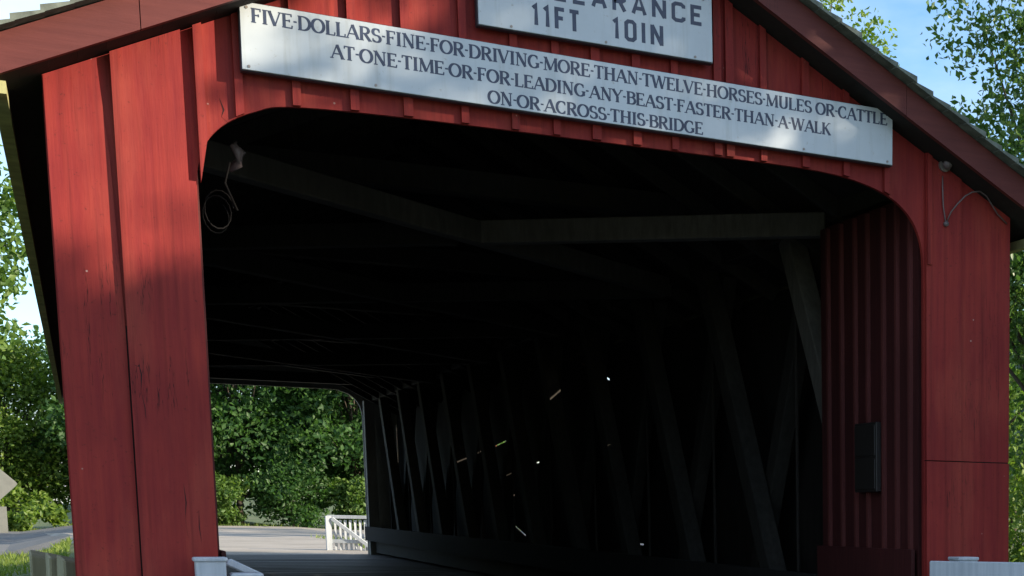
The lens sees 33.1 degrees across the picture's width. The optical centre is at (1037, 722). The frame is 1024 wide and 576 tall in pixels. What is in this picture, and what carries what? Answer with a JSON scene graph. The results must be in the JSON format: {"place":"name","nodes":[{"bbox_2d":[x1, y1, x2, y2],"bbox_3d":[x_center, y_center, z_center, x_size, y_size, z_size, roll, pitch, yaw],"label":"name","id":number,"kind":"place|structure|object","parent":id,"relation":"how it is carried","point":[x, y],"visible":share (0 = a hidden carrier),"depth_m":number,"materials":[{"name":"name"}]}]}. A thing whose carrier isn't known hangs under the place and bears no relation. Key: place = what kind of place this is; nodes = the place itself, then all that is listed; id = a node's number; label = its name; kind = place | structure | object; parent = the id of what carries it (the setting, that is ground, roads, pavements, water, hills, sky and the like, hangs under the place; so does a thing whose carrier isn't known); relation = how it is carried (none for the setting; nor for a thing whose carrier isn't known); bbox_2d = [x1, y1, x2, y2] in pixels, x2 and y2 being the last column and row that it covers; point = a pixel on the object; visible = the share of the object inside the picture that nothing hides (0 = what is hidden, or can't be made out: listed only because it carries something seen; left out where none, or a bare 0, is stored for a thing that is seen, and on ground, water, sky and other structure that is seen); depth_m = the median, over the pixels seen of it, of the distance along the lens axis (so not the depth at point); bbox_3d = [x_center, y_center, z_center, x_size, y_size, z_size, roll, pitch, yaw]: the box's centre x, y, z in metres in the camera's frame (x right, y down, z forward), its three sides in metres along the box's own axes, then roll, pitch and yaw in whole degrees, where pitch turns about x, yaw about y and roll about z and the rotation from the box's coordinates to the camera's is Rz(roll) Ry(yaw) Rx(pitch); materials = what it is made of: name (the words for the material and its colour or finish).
{"place":"outdoors","nodes":[
{"label":"outdoors","id":0,"kind":"place"},
{"bbox_2d":[0,522,364,575],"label":"grass","id":1,"kind":"structure","parent":0,"point":[62,548],"depth_m":40.39,"materials":[{"name":"green plant"}]},
{"bbox_2d":[45,526,367,554],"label":"road","id":2,"kind":"structure","parent":0,"point":[243,540],"depth_m":43.78,"materials":[{"name":"grey asphalt"}]},
{"bbox_2d":[0,525,1023,554],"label":"cross road","id":3,"kind":"structure","parent":0,"point":[26,541],"depth_m":50.47,"materials":[{"name":"grey asphalt"}]},
{"bbox_2d":[0,497,1023,575],"bbox_3d":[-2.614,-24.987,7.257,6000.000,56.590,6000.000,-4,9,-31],"label":"ground","id":4,"kind":"structure","parent":0,"point":[252,519],"depth_m":99.95,"materials":[{"name":"green plant"}]},
{"bbox_2d":[0,469,16,532],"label":"road sign","id":5,"kind":"object","parent":4,"relation":"on","point":[8,484],"visible":1,"depth_m":38.42,"materials":[{"name":"metal"}]},
{"bbox_2d":[0,144,32,359],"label":"tall tree","id":6,"kind":"object","parent":4,"relation":"on","point":[7,203],"visible":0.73,"depth_m":41.01,"materials":[{"name":"green plant"}]},
{"bbox_2d":[0,325,70,523],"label":"leafy tree","id":7,"kind":"object","parent":4,"relation":"on","point":[20,391],"visible":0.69,"depth_m":63.36,"materials":[{"name":"green plant"}]},
{"bbox_2d":[0,485,70,531],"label":"bush","id":8,"kind":"object","parent":4,"relation":"on","point":[30,509],"visible":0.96,"depth_m":60.91,"materials":[{"name":"green plant"}]},
{"bbox_2d":[29,550,45,575],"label":"wooden post","id":9,"kind":"object","parent":4,"relation":"on","point":[37,559],"visible":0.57,"depth_m":13.04,"materials":[{"name":"grey wood"}]},
{"bbox_2d":[45,553,56,575],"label":"wooden post","id":10,"kind":"object","parent":4,"relation":"on","point":[51,564],"visible":0.48,"depth_m":12.83,"materials":[{"name":"grey wood"}]},
{"bbox_2d":[57,555,75,575],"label":"wooden post","id":11,"kind":"object","parent":4,"relation":"on","point":[65,565],"visible":0.62,"depth_m":12.53,"materials":[{"name":"grey wood"}]},
{"bbox_2d":[7,332,225,479],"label":"leafy tree","id":12,"kind":"object","parent":4,"relation":"on","point":[49,409],"visible":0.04,"depth_m":62.19,"materials":[{"name":"green plant"}]},
{"bbox_2d":[14,324,270,516],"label":"leafy tree","id":13,"kind":"object","parent":4,"relation":"on","point":[35,327],"visible":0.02,"depth_m":74.12,"materials":[{"name":"green plant"}]},
{"bbox_2d":[192,557,227,575],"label":"white railing","id":14,"kind":"object","parent":4,"relation":"on","point":[209,566],"visible":1,"depth_m":8.77,"materials":[{"name":"paint"}]},
{"bbox_2d":[215,472,250,525],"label":"bush","id":15,"kind":"object","parent":4,"relation":"on","point":[228,491],"visible":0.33,"depth_m":64.03,"materials":[{"name":"green plant"}]},
{"bbox_2d":[210,384,355,523],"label":"leafy tree","id":16,"kind":"object","parent":4,"relation":"on","point":[238,431],"visible":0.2,"depth_m":65.95,"materials":[{"name":"green plant"}]},
{"bbox_2d":[240,451,343,528],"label":"bush","id":17,"kind":"object","parent":4,"relation":"on","point":[274,493],"visible":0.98,"depth_m":65.22,"materials":[{"name":"green plant"}]},
{"bbox_2d":[248,388,358,523],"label":"leafy tree","id":18,"kind":"object","parent":4,"relation":"on","point":[327,511],"depth_m":77.91,"materials":[{"name":"green plant"}]},
{"bbox_2d":[250,386,364,495],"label":"leafy tree","id":19,"kind":"object","parent":4,"relation":"on","point":[347,463],"visible":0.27,"depth_m":66.35,"materials":[{"name":"green plant"}]},
{"bbox_2d":[317,474,366,529],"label":"bush","id":20,"kind":"object","parent":4,"relation":"on","point":[351,499],"visible":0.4,"depth_m":66.28,"materials":[{"name":"green plant"}]},
{"bbox_2d":[325,515,367,549],"bbox_3d":[-15.561,-4.269,37.353,2.798,1.370,0.196,0,7,-6],"label":"white railing","id":21,"kind":"object","parent":4,"relation":"on","point":[329,520],"visible":0.27,"depth_m":37.21,"materials":[{"name":"paint"}]},
{"bbox_2d":[0,0,1023,575],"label":"covered bridge","id":22,"kind":"structure","parent":4,"relation":"on","point":[448,298],"depth_m":12.90,"materials":[{"name":"red paint"}]},
{"bbox_2d":[229,140,245,171],"bbox_3d":[-4.795,-3.394,9.360,0.103,0.186,0.068,-4,9,-31],"label":"insulator","id":23,"kind":"object","parent":22,"relation":"attached to","point":[239,153],"visible":1,"depth_m":9.35,"materials":[{"name":"white ceramic"}]},
{"bbox_2d":[202,162,237,233],"bbox_3d":[-4.977,-3.186,9.502,0.180,0.371,0.435,-4,9,-31],"label":"cable coil","id":24,"kind":"object","parent":23,"relation":"hanging from","point":[230,197],"visible":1,"depth_m":9.43,"materials":[{"name":"grey rubber"}]},
{"bbox_2d":[237,3,891,167],"bbox_3d":[-2.769,-3.986,9.889,4.082,0.378,0.072,-3,8,-31],"label":"rule sign","id":25,"kind":"object","parent":22,"relation":"attached to","point":[289,44],"visible":1,"depth_m":9.69,"materials":[{"name":"wood"}]},
{"bbox_2d":[474,0,712,65],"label":"clearance sign","id":26,"kind":"object","parent":22,"relation":"attached to","point":[678,30],"visible":1,"depth_m":9.87,"materials":[{"name":"wood"}]},
{"bbox_2d":[854,422,880,491],"bbox_3d":[-1.322,-2.061,12.137,0.051,0.530,0.400,-4,9,-31],"label":"electrical box","id":27,"kind":"object","parent":22,"relation":"attached to","point":[867,448],"visible":1,"depth_m":12.07,"materials":[{"name":"grey paint"}]},
{"bbox_2d":[939,161,951,171],"bbox_3d":[-0.649,-3.994,11.180,0.090,0.090,0.098,-4,9,-31],"label":"sensor lamp","id":28,"kind":"object","parent":22,"relation":"attached to","point":[945,166],"visible":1,"depth_m":11.17,"materials":[{"name":"grey plastic"}]},
{"bbox_2d":[942,176,1006,226],"bbox_3d":[-0.443,-3.767,11.352,0.553,0.353,0.076,-4,9,-31],"label":"cable","id":29,"kind":"object","parent":22,"relation":"attached to","point":[946,223],"visible":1,"depth_m":11.25,"materials":[{"name":"grey rubber"}]},
{"bbox_2d":[819,0,899,65],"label":"tall tree","id":30,"kind":"object","parent":4,"relation":"on","point":[874,21],"visible":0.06,"depth_m":47.30,"materials":[{"name":"green plant"}]},
{"bbox_2d":[920,0,1023,509],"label":"tall tree","id":31,"kind":"object","parent":4,"relation":"on","point":[1016,270],"visible":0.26,"depth_m":27.43,"materials":[{"name":"green plant"}]},
{"bbox_2d":[930,557,1023,575],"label":"white railing","id":32,"kind":"object","parent":4,"relation":"on","point":[962,566],"visible":1,"depth_m":11.20,"materials":[{"name":"paint"}]},
{"bbox_2d":[988,129,1023,442],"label":"tall tree","id":33,"kind":"object","parent":4,"relation":"on","point":[1015,407],"visible":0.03,"depth_m":51.93,"materials":[{"name":"green plant"}]},
{"bbox_2d":[1008,440,1023,561],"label":"leafy tree","id":34,"kind":"object","parent":4,"relation":"on","point":[1016,554],"visible":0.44,"depth_m":27.38,"materials":[{"name":"green plant"}]},
{"bbox_2d":[1009,308,1023,541],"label":"leafy tree","id":35,"kind":"object","parent":4,"relation":"on","point":[1011,396],"visible":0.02,"depth_m":60.57,"materials":[{"name":"green plant"}]},
{"bbox_2d":[0,0,1023,502],"label":"sky","id":36,"kind":"structure","parent":0,"point":[911,18],"materials":[{"name":"blue"}]},
{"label":"approach road","id":37,"kind":"structure","parent":0,"visible":0},
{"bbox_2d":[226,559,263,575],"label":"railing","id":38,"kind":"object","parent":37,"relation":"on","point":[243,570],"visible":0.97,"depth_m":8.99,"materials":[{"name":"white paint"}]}
]}

